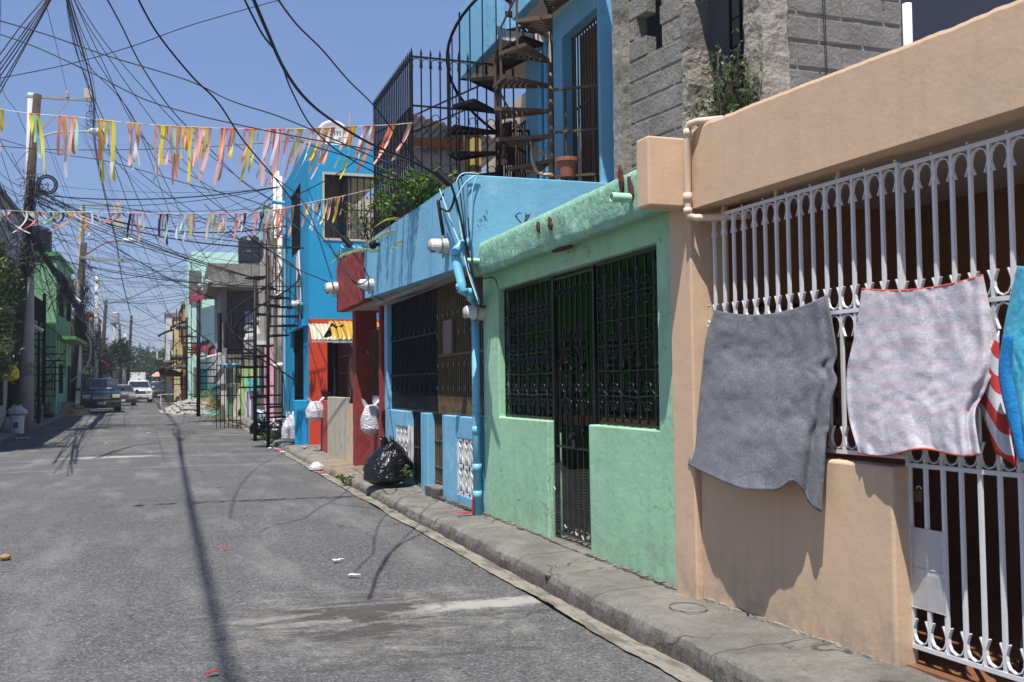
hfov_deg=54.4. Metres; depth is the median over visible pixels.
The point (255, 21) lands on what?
overhead cable
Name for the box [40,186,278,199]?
overhead cable
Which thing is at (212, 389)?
palm plant
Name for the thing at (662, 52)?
concrete block house
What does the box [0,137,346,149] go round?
overhead cable
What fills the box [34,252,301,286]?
overhead cable
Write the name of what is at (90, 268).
overhead cable
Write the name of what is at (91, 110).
overhead cable
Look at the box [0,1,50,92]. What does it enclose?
overhead cable
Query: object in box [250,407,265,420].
rubbish bag
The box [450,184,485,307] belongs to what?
service cable
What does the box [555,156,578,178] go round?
flower pot
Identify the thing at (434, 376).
light blue house
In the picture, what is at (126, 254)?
overhead cable
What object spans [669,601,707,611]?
meter lid
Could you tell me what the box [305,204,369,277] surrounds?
overhead cable
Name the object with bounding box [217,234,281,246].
overhead cable
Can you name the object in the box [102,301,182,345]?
overhead cable
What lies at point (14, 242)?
overhead cable
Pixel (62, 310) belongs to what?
window
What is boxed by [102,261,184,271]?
overhead cable
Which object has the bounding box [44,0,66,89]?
overhead cable
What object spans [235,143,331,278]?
overhead cable
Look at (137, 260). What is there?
overhead cable
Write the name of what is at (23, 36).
overhead cable
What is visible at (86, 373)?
house
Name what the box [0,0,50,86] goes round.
overhead cable
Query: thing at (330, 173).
window frame
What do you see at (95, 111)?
overhead cable
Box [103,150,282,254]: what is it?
overhead cable
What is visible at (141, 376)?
box truck
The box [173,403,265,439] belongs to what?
sidewalk
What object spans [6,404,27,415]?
carrier bag
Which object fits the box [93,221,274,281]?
overhead cable
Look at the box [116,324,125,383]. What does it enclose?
utility pole
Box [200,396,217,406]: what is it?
timber board
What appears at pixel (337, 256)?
overhead cable
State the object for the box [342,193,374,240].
dry weed
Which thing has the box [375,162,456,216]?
terrace bush
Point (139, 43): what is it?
overhead cable
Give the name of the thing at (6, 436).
sidewalk
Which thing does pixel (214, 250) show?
overhead cable
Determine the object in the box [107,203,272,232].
overhead cable
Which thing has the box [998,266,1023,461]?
towel
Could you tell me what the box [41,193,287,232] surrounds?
overhead cable
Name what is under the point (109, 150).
overhead cable
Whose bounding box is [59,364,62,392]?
window
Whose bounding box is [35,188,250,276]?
overhead cable
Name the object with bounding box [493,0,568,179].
spiral staircase
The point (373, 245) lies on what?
security camera
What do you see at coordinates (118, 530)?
road
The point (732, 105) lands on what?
weed bush
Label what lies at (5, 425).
carrier bag
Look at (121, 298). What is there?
overhead cable
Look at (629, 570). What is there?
rubble crumbs
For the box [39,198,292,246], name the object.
overhead cable
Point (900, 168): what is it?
peach house
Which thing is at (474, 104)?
spiral staircase
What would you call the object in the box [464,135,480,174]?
yellow board
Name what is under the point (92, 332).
house
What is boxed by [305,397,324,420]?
carrier bag
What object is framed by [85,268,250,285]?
overhead cable
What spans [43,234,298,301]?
overhead cable
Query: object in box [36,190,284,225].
overhead cable
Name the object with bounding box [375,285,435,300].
service cable
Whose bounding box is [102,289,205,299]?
overhead cable
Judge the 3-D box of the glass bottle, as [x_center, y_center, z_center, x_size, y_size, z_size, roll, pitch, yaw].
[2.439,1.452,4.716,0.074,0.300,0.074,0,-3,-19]
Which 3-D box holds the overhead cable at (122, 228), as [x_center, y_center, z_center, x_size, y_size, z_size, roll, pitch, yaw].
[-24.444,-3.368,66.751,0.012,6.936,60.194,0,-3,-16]
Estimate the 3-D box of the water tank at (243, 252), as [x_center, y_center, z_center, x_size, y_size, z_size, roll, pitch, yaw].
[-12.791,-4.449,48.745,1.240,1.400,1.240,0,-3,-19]
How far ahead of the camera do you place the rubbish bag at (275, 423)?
27.83 m
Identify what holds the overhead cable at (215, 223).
attached to the utility pole at (74, 358)
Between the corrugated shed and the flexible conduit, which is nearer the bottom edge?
the flexible conduit
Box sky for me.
[0,0,595,377]
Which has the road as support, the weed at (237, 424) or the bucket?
the weed at (237, 424)
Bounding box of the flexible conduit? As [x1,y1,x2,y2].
[70,334,91,382]
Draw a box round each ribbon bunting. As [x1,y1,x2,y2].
[0,109,411,186]
[0,189,369,244]
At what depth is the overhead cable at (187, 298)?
51.97 m
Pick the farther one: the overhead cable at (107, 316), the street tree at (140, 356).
the street tree at (140, 356)
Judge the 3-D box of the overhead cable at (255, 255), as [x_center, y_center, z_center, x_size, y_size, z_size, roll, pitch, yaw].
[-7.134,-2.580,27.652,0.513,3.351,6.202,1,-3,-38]
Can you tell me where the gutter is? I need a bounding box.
[238,424,712,681]
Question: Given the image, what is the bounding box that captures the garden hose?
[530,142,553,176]
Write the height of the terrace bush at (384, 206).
0.778 m
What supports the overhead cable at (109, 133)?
attached to the mint three storey house at (207, 320)
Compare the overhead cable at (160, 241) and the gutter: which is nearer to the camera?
the gutter
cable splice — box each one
[341,235,352,247]
[433,168,452,186]
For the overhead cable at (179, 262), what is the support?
attached to the plank fronted house at (278, 344)
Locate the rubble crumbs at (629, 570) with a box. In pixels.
[585,552,676,590]
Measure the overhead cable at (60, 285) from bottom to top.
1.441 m
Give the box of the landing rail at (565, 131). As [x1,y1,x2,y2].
[553,84,598,181]
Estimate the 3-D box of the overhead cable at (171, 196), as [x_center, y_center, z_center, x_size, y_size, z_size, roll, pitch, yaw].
[-13.076,-5.811,39.150,6.119,4.239,0.028,0,-3,-23]
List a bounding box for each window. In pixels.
[0,376,3,405]
[59,288,63,316]
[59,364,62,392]
[67,303,70,321]
[189,270,200,304]
[193,367,195,393]
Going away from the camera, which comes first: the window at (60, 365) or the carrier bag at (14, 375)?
the carrier bag at (14, 375)
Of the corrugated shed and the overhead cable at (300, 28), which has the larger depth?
the corrugated shed
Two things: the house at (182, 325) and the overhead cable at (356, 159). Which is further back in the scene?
the house at (182, 325)
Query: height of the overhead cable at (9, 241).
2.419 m
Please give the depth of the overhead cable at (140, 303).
51.57 m
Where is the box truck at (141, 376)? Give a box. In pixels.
[130,372,145,379]
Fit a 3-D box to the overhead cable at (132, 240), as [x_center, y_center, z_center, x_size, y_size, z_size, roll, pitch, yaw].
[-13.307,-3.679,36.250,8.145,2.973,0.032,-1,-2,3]
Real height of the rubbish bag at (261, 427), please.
0.567 m
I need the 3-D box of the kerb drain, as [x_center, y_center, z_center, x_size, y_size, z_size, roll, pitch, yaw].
[0.281,1.829,7.663,0.040,0.050,0.050,0,-3,-19]
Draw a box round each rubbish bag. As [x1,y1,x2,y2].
[45,405,55,417]
[249,417,265,435]
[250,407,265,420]
[265,419,282,436]
[281,411,294,442]
[363,436,412,485]
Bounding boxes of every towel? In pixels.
[687,295,836,511]
[846,274,1016,467]
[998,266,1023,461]
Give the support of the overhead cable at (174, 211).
attached to the plank fronted house at (278, 344)
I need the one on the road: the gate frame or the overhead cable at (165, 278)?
the gate frame
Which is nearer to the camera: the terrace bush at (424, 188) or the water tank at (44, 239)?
the terrace bush at (424, 188)
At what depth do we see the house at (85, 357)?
63.95 m
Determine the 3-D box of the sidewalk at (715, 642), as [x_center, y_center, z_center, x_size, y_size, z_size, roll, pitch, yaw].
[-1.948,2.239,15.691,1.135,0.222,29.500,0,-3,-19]
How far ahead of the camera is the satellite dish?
26.76 m
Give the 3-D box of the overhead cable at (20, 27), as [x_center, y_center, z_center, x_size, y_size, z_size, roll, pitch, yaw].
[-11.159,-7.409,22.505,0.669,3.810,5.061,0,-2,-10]
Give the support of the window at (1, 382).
in the house at (38, 306)
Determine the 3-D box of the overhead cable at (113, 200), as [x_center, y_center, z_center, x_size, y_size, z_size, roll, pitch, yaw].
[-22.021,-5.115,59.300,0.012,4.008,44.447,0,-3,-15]
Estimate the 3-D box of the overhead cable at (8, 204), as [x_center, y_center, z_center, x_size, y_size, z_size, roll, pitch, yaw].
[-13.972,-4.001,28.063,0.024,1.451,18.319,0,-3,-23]
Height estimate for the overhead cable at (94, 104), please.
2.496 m
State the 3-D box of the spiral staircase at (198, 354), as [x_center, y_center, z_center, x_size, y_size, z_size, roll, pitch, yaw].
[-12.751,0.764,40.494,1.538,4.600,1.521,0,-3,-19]
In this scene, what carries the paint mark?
attached to the light blue house at (434, 376)
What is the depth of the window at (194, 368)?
55.19 m
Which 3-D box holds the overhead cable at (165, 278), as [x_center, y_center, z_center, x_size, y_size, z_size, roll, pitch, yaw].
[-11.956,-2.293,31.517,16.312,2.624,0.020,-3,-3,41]
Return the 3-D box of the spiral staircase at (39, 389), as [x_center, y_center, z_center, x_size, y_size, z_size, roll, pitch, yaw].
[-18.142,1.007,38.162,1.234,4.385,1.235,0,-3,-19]
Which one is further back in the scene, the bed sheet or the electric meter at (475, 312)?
the bed sheet
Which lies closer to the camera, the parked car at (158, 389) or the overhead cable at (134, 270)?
the overhead cable at (134, 270)
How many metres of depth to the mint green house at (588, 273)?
8.84 m
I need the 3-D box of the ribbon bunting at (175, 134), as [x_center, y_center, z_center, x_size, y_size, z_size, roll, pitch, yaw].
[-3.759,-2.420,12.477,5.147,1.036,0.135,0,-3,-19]
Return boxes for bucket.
[9,415,24,433]
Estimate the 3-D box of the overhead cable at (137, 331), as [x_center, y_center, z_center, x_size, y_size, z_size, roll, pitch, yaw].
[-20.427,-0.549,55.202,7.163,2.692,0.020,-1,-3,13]
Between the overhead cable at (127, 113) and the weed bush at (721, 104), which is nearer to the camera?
the weed bush at (721, 104)
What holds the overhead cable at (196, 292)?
attached to the utility pole at (101, 365)
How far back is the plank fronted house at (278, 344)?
31.61 m
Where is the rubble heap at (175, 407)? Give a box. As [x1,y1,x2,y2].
[158,398,214,414]
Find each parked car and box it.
[76,378,124,411]
[117,384,137,404]
[150,383,164,397]
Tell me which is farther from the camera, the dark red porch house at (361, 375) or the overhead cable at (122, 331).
the overhead cable at (122, 331)
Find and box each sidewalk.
[0,408,96,444]
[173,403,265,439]
[270,439,947,681]
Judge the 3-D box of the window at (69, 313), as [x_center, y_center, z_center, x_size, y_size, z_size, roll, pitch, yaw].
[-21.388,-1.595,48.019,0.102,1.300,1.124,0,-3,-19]
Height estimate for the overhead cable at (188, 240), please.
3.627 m
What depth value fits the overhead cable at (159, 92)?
14.60 m
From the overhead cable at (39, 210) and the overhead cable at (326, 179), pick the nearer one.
the overhead cable at (326, 179)
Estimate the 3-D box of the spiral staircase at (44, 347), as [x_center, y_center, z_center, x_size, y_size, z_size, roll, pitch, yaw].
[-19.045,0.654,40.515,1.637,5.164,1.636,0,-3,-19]
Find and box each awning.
[158,360,180,371]
[307,321,378,346]
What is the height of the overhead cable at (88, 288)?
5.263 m
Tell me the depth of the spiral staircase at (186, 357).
51.09 m
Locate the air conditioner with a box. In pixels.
[65,279,79,303]
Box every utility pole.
[1,93,108,417]
[71,238,135,402]
[87,276,118,377]
[98,299,131,377]
[107,311,123,380]
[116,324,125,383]
[122,333,126,383]
[126,315,138,383]
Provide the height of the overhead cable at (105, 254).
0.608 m
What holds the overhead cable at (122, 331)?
attached to the utility pole at (14, 388)
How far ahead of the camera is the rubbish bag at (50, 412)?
40.89 m
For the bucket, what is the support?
on the sidewalk at (6, 436)
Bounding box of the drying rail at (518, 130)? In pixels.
[512,129,529,173]
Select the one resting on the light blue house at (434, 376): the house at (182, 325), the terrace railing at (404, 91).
the terrace railing at (404, 91)
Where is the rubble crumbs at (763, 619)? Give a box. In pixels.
[703,597,886,662]
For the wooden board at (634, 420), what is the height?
0.090 m
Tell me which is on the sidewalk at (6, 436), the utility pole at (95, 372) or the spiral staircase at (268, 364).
the utility pole at (95, 372)
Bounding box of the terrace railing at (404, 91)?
[373,47,517,235]
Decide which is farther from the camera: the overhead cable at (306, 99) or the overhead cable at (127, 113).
the overhead cable at (127, 113)
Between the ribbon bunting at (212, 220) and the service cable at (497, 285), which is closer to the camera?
the service cable at (497, 285)
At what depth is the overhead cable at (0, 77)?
33.43 m
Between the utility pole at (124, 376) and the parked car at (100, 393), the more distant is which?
the utility pole at (124, 376)
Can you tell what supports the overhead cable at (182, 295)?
attached to the raw concrete house at (225, 303)
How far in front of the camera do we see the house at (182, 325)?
60.40 m
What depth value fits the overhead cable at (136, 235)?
38.53 m
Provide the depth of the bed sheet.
41.59 m
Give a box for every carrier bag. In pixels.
[1,362,18,380]
[1,416,9,430]
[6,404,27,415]
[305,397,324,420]
[309,462,323,470]
[360,398,378,434]
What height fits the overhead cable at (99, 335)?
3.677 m
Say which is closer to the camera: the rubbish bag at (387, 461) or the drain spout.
the rubbish bag at (387, 461)
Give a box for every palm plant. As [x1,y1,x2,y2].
[193,386,219,410]
[202,397,219,418]
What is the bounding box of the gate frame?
[216,365,240,428]
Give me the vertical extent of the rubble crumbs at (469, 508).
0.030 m
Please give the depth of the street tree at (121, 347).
85.61 m
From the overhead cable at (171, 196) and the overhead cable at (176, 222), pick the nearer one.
the overhead cable at (176, 222)
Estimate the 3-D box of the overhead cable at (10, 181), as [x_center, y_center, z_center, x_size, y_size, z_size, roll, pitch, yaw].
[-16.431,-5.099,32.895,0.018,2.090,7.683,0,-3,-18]
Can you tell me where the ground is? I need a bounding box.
[172,403,681,681]
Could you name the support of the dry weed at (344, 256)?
on the dark red porch house at (361, 375)
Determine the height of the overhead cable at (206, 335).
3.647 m
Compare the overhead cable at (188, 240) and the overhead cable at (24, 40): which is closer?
the overhead cable at (24, 40)
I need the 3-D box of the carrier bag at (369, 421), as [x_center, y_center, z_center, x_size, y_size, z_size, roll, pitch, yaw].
[-2.410,1.295,17.051,0.369,0.629,0.258,0,-3,-19]
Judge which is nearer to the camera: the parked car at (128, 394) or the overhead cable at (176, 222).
the overhead cable at (176, 222)
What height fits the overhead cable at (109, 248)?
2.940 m
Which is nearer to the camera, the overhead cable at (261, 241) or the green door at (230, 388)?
the overhead cable at (261, 241)
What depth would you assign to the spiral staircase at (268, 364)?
26.09 m
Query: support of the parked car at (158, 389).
on the road
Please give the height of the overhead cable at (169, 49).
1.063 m
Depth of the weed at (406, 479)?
14.25 m
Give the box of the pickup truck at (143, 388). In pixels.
[128,380,153,401]
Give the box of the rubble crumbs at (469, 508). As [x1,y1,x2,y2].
[438,496,471,510]
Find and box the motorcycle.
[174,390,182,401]
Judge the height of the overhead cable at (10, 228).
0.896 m
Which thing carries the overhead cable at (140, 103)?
attached to the concrete pole at (26, 397)
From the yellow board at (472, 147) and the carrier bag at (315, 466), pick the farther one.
the carrier bag at (315, 466)
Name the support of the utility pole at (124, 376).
on the sidewalk at (6, 436)
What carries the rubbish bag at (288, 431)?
on the sidewalk at (715, 642)
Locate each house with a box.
[0,187,42,426]
[34,252,86,414]
[71,311,99,383]
[71,318,94,387]
[85,312,107,376]
[91,322,93,377]
[153,313,181,402]
[158,315,181,402]
[165,302,184,400]
[170,308,184,367]
[185,251,239,399]
[198,263,258,419]
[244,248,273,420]
[263,169,373,421]
[272,143,392,444]
[321,244,385,465]
[340,0,636,515]
[465,165,849,586]
[611,0,1015,179]
[636,0,1023,681]
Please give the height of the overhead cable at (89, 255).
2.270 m
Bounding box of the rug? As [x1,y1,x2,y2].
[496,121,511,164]
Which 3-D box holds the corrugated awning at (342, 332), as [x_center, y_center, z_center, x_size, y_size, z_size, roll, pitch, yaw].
[-3.703,0.301,22.656,1.414,1.663,4.275,0,-3,-19]
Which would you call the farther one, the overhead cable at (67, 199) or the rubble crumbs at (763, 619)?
the overhead cable at (67, 199)
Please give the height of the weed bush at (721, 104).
1.120 m
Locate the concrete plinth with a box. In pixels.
[34,405,42,421]
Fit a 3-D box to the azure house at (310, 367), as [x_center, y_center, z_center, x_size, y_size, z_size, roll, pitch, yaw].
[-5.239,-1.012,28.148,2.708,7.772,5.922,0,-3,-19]
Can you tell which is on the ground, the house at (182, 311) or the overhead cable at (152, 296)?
the house at (182, 311)
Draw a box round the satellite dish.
[317,120,348,144]
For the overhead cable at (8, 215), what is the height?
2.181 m
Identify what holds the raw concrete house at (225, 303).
on the ground
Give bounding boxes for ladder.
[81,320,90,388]
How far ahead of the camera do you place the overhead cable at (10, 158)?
31.27 m
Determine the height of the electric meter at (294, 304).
0.297 m
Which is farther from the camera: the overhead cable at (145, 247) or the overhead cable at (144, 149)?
the overhead cable at (145, 247)
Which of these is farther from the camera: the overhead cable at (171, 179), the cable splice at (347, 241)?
the overhead cable at (171, 179)
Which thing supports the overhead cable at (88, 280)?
attached to the house at (168, 381)
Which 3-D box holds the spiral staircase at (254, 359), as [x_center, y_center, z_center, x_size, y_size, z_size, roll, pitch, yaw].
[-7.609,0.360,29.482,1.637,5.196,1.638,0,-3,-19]
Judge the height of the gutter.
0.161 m
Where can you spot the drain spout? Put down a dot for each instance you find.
(36, 327)
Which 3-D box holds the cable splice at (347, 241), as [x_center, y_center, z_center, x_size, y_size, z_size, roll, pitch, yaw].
[-2.654,-1.598,16.001,0.205,0.204,0.104,-1,-2,-2]
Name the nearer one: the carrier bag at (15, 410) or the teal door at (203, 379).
the carrier bag at (15, 410)
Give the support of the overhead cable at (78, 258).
attached to the utility pole at (14, 388)
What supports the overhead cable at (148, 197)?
attached to the utility pole at (14, 388)
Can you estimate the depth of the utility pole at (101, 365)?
83.31 m
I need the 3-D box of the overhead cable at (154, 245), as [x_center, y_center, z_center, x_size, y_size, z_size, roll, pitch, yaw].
[-13.362,-3.921,36.250,8.247,3.459,0.032,-1,-2,2]
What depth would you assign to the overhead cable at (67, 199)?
39.64 m
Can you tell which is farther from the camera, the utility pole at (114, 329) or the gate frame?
the utility pole at (114, 329)
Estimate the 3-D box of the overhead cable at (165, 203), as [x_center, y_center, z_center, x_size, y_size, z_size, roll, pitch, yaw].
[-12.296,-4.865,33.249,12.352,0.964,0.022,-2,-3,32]
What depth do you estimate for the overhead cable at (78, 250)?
51.42 m
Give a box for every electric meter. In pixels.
[291,300,299,310]
[324,282,337,296]
[358,278,373,293]
[427,238,449,257]
[462,304,485,324]
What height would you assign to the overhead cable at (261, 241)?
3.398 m
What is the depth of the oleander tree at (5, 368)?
26.05 m
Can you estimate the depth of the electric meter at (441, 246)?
11.35 m
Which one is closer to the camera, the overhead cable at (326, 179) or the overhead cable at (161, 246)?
the overhead cable at (326, 179)
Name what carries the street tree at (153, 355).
on the ground
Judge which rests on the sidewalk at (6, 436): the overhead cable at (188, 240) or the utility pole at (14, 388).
the utility pole at (14, 388)
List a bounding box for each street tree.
[91,337,140,377]
[111,343,155,383]
[131,347,164,382]
[138,349,165,383]
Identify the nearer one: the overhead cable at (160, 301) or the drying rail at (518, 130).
the drying rail at (518, 130)
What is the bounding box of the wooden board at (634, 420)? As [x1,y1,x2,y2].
[563,414,655,425]
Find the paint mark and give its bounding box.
[472,495,473,515]
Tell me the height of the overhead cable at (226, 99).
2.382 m
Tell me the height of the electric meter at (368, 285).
0.246 m
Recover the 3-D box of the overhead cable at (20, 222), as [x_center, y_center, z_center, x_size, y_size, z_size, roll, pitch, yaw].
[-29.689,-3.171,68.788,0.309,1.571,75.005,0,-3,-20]
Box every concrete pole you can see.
[19,88,91,429]
[75,200,123,402]
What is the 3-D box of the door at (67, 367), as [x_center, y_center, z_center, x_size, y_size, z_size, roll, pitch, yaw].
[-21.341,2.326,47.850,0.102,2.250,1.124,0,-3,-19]
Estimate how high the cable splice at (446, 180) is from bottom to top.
0.202 m
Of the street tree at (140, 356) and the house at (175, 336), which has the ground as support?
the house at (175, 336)
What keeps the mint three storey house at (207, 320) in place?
on the ground
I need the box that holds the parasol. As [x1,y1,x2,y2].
[149,369,180,377]
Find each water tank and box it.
[34,225,51,251]
[238,235,262,263]
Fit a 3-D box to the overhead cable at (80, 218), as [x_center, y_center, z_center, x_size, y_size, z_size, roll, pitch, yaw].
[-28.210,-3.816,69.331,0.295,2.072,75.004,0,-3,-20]
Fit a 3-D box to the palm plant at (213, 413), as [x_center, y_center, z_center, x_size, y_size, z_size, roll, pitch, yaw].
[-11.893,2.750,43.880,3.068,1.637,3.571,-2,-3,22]
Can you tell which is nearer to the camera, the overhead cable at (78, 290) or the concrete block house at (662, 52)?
the concrete block house at (662, 52)
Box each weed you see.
[224,419,245,427]
[334,473,354,485]
[335,250,348,260]
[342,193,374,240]
[400,464,412,485]
[515,212,531,223]
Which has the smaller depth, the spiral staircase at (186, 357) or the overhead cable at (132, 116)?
the overhead cable at (132, 116)
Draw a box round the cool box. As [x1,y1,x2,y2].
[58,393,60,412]
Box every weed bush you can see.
[686,27,769,126]
[724,86,758,111]
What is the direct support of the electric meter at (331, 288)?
attached to the dark red porch house at (361, 375)
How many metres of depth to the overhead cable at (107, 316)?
61.17 m
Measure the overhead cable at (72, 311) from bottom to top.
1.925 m
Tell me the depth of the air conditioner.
47.02 m
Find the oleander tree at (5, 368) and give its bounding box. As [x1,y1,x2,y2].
[0,234,26,383]
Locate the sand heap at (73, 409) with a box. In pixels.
[60,402,90,415]
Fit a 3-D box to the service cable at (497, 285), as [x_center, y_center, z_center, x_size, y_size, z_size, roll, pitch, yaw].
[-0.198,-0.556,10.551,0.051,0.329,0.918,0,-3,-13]
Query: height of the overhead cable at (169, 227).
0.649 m
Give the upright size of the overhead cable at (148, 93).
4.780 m
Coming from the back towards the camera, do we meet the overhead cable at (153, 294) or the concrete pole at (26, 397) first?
the overhead cable at (153, 294)
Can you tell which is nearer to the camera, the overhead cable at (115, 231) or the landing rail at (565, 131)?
the landing rail at (565, 131)
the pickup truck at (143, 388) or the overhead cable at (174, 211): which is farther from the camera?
the pickup truck at (143, 388)
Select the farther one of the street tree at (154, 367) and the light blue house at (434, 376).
the street tree at (154, 367)
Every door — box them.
[66,366,69,401]
[201,370,206,397]
[226,387,231,414]
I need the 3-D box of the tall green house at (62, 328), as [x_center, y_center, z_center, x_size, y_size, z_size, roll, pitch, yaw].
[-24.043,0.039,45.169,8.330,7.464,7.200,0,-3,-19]
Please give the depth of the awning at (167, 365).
68.71 m
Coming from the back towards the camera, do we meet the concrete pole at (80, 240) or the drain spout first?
the concrete pole at (80, 240)
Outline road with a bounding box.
[0,398,680,681]
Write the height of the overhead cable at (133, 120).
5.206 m
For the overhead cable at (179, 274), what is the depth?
45.67 m
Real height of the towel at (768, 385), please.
1.190 m
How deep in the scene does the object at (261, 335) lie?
36.96 m
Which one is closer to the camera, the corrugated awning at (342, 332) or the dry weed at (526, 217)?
the dry weed at (526, 217)
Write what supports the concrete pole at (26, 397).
on the sidewalk at (6, 436)
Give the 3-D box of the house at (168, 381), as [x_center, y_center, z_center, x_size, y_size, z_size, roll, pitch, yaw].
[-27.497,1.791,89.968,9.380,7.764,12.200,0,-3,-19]
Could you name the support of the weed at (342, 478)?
in the gutter
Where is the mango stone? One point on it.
(5, 557)
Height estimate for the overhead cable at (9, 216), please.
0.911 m
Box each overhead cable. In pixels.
[0,0,25,132]
[0,0,43,54]
[0,0,46,64]
[0,0,47,70]
[0,0,49,76]
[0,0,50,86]
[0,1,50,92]
[0,20,439,180]
[0,34,417,165]
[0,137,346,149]
[0,140,23,177]
[0,185,24,224]
[0,198,27,230]
[0,204,26,251]
[0,223,29,253]
[0,224,26,247]
[1,0,277,77]
[1,139,300,230]
[1,153,21,211]
[1,190,23,248]
[3,186,108,327]
[11,153,99,312]
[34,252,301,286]
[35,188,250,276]
[35,188,271,205]
[35,189,103,312]
[35,230,206,265]
[35,255,291,291]
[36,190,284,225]
[36,204,177,283]
[37,190,249,276]
[38,203,248,276]
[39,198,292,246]
[39,202,225,270]
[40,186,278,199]
[40,196,303,248]
[40,199,214,298]
[40,249,109,345]
[40,261,157,366]
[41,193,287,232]
[41,205,161,365]
[42,187,119,336]
[42,203,275,211]
[42,231,271,266]
[42,244,202,343]
[43,199,228,270]
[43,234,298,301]
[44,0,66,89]
[45,135,114,308]
[45,184,277,192]
[45,204,160,340]
[45,220,248,239]
[47,247,201,340]
[47,270,121,365]
[49,183,285,234]
[51,199,216,299]
[53,244,114,338]
[55,157,112,306]
[57,251,236,293]
[61,227,162,323]
[62,198,121,337]
[65,195,282,240]
[66,0,130,314]
[66,1,129,311]
[66,3,185,296]
[67,0,207,260]
[67,1,130,313]
[67,286,181,358]
[68,0,124,288]
[68,11,171,320]
[70,0,130,311]
[71,0,197,280]
[74,0,271,222]
[75,1,251,237]
[76,290,150,327]
[77,0,268,197]
[82,128,168,311]
[85,126,203,254]
[85,194,273,278]
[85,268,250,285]
[88,309,190,350]
[92,293,202,303]
[93,218,259,305]
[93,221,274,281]
[97,137,165,351]
[99,295,201,302]
[101,297,293,340]
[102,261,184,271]
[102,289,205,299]
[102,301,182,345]
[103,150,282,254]
[105,142,258,249]
[107,0,278,204]
[107,196,240,292]
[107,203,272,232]
[107,216,272,321]
[112,186,280,311]
[114,238,184,330]
[115,238,241,308]
[118,275,281,302]
[133,248,257,279]
[138,0,304,217]
[141,192,284,292]
[142,204,270,240]
[189,184,327,281]
[204,204,297,299]
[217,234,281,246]
[227,217,289,239]
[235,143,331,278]
[244,0,414,184]
[252,0,436,175]
[278,0,428,171]
[279,130,408,184]
[291,153,363,196]
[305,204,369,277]
[305,217,369,284]
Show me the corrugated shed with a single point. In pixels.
(435, 146)
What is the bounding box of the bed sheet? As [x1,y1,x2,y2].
[245,392,252,417]
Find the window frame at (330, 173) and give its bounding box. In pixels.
[322,172,379,241]
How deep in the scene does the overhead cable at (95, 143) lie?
39.43 m
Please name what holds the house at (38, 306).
on the ground
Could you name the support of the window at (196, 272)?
in the mint three storey house at (207, 320)
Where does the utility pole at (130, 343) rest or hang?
on the sidewalk at (6, 436)
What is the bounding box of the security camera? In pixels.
[369,231,379,248]
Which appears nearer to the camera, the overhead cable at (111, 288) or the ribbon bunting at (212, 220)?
the ribbon bunting at (212, 220)
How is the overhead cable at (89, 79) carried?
attached to the concrete pole at (26, 397)
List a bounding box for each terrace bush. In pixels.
[365,181,414,229]
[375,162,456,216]
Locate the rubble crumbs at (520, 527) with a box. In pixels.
[482,512,547,537]
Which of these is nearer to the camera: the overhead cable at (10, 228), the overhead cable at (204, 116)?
the overhead cable at (204, 116)
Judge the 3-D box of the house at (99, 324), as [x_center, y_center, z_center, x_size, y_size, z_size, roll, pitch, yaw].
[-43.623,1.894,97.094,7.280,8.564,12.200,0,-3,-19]
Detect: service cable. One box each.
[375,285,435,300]
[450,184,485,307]
[483,277,501,299]
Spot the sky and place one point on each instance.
(229, 56)
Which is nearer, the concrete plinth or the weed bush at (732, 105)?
the weed bush at (732, 105)
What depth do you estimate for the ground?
7.79 m
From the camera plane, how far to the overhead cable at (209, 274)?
40.01 m
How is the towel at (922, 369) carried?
hanging from the peach house at (900, 168)
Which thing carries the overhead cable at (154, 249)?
attached to the utility pole at (14, 388)
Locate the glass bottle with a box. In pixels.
[1018,627,1023,675]
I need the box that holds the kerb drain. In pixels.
[545,575,550,581]
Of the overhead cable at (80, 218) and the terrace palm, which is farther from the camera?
the overhead cable at (80, 218)
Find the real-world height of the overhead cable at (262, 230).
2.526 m
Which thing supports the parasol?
on the road
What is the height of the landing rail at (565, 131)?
2.034 m
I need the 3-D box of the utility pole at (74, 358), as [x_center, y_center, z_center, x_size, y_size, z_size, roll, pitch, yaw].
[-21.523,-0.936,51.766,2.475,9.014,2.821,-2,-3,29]
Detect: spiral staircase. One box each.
[34,294,65,418]
[34,319,55,422]
[170,317,202,398]
[179,303,217,416]
[226,267,282,440]
[235,236,300,447]
[446,0,542,179]
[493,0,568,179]
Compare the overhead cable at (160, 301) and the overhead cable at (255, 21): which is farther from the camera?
the overhead cable at (160, 301)
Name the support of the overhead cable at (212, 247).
attached to the utility pole at (101, 365)
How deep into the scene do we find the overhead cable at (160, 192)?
33.04 m
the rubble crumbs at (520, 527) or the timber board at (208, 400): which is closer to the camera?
the rubble crumbs at (520, 527)
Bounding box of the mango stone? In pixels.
[0,554,10,559]
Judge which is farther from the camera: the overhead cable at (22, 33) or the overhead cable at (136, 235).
the overhead cable at (136, 235)
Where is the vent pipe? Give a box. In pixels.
[902,2,912,45]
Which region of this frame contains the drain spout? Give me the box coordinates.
[34,324,43,332]
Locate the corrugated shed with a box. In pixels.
[382,114,494,192]

